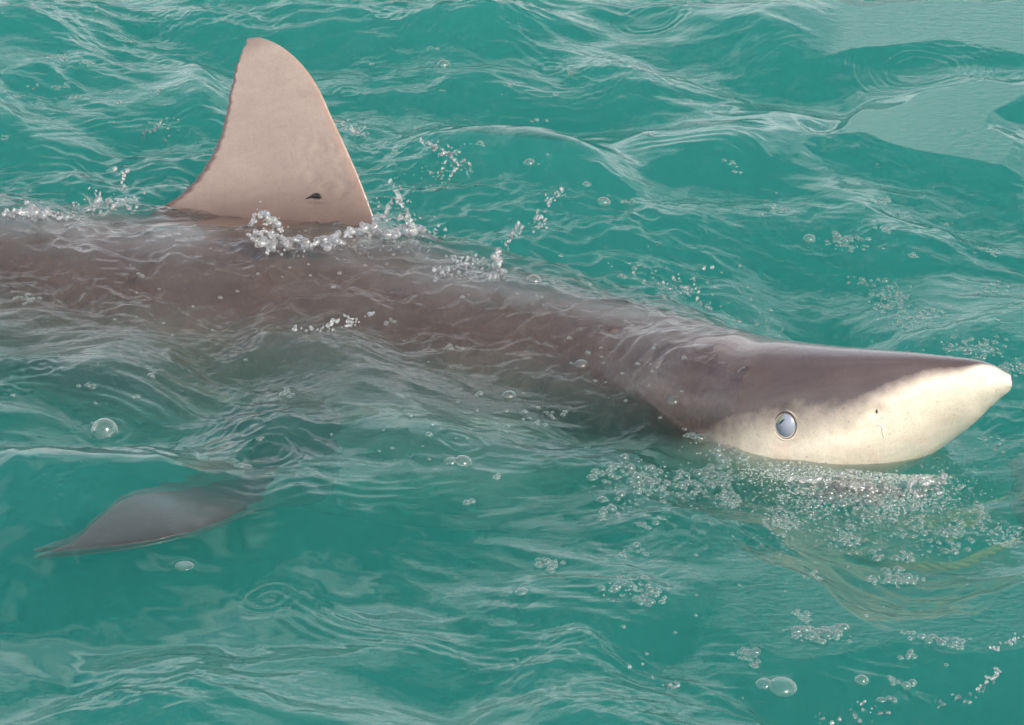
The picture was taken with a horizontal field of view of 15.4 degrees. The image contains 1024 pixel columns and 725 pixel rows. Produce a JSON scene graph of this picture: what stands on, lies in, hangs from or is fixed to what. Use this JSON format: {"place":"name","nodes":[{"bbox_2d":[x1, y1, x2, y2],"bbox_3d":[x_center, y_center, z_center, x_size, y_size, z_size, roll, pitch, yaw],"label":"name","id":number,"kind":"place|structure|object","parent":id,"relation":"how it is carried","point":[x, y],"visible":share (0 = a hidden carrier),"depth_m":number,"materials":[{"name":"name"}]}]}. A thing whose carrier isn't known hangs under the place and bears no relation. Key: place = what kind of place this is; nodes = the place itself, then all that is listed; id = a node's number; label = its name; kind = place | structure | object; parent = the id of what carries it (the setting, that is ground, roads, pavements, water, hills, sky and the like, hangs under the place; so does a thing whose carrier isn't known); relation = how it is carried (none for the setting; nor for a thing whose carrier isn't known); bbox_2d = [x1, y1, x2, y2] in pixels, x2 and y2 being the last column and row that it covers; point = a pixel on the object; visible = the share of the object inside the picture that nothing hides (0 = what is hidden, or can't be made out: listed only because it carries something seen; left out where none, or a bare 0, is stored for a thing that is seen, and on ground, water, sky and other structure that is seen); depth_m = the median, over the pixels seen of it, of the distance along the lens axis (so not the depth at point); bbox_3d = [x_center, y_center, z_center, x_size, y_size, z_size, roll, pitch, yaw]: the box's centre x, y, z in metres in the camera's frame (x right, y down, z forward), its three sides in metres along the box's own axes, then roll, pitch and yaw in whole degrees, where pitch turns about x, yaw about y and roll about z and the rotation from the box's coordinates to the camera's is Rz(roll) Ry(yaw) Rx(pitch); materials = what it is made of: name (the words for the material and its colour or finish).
{"place":"outdoors","nodes":[
{"label":"outdoors","id":0,"kind":"place"},
{"bbox_2d":[0,0,1023,724],"bbox_3d":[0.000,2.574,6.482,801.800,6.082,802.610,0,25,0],"label":"sea water","id":1,"kind":"structure","parent":0,"point":[168,556],"depth_m":4.97,"materials":[{"name":"teal liquid"}]},
{"bbox_2d":[1,200,72,221],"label":"splash","id":2,"kind":"object","parent":1,"relation":"on","point":[34,212],"visible":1,"depth_m":5.37,"materials":[{"name":"white liquid"}]},
{"bbox_2d":[91,418,117,429],"bbox_3d":[-0.519,0.081,4.828,0.034,0.020,0.034,-11,20,-30],"label":"bubble","id":3,"kind":"object","parent":1,"relation":"on","point":[98,421],"visible":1,"depth_m":4.84,"materials":[{"name":"liquid"}]},
{"bbox_2d":[64,166,144,211],"bbox_3d":[-0.584,-0.244,5.422,0.118,0.089,0.048,0,25,0],"label":"splash","id":4,"kind":"object","parent":1,"relation":"on","point":[97,201],"visible":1,"depth_m":5.43,"materials":[{"name":"white liquid"}]},
{"bbox_2d":[142,117,178,139],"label":"splash","id":5,"kind":"object","parent":1,"relation":"on","point":[153,129],"visible":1,"depth_m":5.77,"materials":[{"name":"white liquid"}]},
{"bbox_2d":[246,201,368,255],"bbox_3d":[-0.282,-0.179,5.223,0.170,0.086,0.056,0,25,0],"label":"splash","id":6,"kind":"object","parent":1,"relation":"on","point":[326,243],"visible":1,"depth_m":5.22,"materials":[{"name":"white liquid"}]},
{"bbox_2d":[292,311,374,331],"bbox_3d":[-0.238,-0.052,5.040,0.111,0.035,0.040,3,25,7],"label":"splash","id":7,"kind":"object","parent":1,"relation":"on","point":[333,321],"visible":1,"depth_m":5.04,"materials":[{"name":"white liquid"}]},
{"bbox_2d":[334,119,368,135],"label":"splash","id":8,"kind":"object","parent":1,"relation":"on","point":[352,130],"visible":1,"depth_m":5.75,"materials":[{"name":"white liquid"}]},
{"bbox_2d":[355,178,446,256],"bbox_3d":[-0.150,-0.199,5.296,0.136,0.141,0.051,4,25,8],"label":"splash","id":9,"kind":"object","parent":1,"relation":"on","point":[410,228],"visible":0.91,"depth_m":5.30,"materials":[{"name":"white liquid"}]},
{"bbox_2d":[410,128,472,179],"bbox_3d":[-0.096,-0.298,5.586,0.094,0.103,0.060,11,27,22],"label":"splash","id":10,"kind":"object","parent":1,"relation":"on","point":[443,152],"visible":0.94,"depth_m":5.57,"materials":[{"name":"white liquid"}]},
{"bbox_2d":[453,455,470,460],"bbox_3d":[-0.062,0.121,4.681,0.023,0.010,0.023,-8,31,-2],"label":"bubble","id":11,"kind":"object","parent":1,"relation":"on","point":[467,457],"visible":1,"depth_m":4.69,"materials":[{"name":"liquid"}]},
{"bbox_2d":[432,253,492,276],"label":"splash","id":12,"kind":"object","parent":1,"relation":"on","point":[453,257],"visible":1,"depth_m":5.18,"materials":[{"name":"white liquid"}]},
{"bbox_2d":[1,5,1023,700],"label":"foam","id":13,"kind":"object","parent":1,"relation":"on","point":[903,481],"visible":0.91,"depth_m":4.73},
{"bbox_2d":[490,187,565,274],"bbox_3d":[0.020,-0.175,5.151,0.106,0.144,0.055,0,25,0],"label":"splash","id":14,"kind":"object","parent":1,"relation":"on","point":[497,264],"visible":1,"depth_m":5.15,"materials":[{"name":"white liquid"}]},
{"bbox_2d":[527,274,541,281],"bbox_3d":[0.030,-0.113,5.149,0.021,0.010,0.021,22,38,28],"label":"bubble","id":15,"kind":"object","parent":1,"relation":"on","point":[529,276],"visible":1,"depth_m":5.16,"materials":[{"name":"liquid"}]},
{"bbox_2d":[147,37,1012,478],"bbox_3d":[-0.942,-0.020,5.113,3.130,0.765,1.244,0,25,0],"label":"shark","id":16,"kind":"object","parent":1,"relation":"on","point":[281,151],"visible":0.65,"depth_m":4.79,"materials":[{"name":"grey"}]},
{"bbox_2d":[628,663,679,688],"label":"splash","id":17,"kind":"object","parent":1,"relation":"on","point":[652,677],"visible":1,"depth_m":4.22,"materials":[{"name":"white liquid"}]},
{"bbox_2d":[632,265,713,301],"bbox_3d":[0.268,-0.081,5.221,0.207,0.112,0.052,-2,25,-5],"label":"splash","id":18,"kind":"object","parent":1,"relation":"on","point":[685,286],"visible":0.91,"depth_m":5.21,"materials":[{"name":"white liquid"}]},
{"bbox_2d":[823,700,890,724],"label":"splash","id":19,"kind":"object","parent":1,"relation":"on","point":[855,717],"visible":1,"depth_m":4.19,"materials":[{"name":"white liquid"}]},
{"bbox_2d":[784,469,947,497],"bbox_3d":[0.434,0.158,4.712,0.213,0.070,0.046,2,25,4],"label":"splash","id":20,"kind":"object","parent":1,"relation":"on","point":[924,480],"visible":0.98,"depth_m":4.71,"materials":[{"name":"white liquid"}]},
{"bbox_2d":[968,633,1023,703],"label":"splash","id":21,"kind":"object","parent":1,"relation":"on","point":[996,669],"visible":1,"depth_m":4.21,"materials":[{"name":"white liquid"}]}
]}

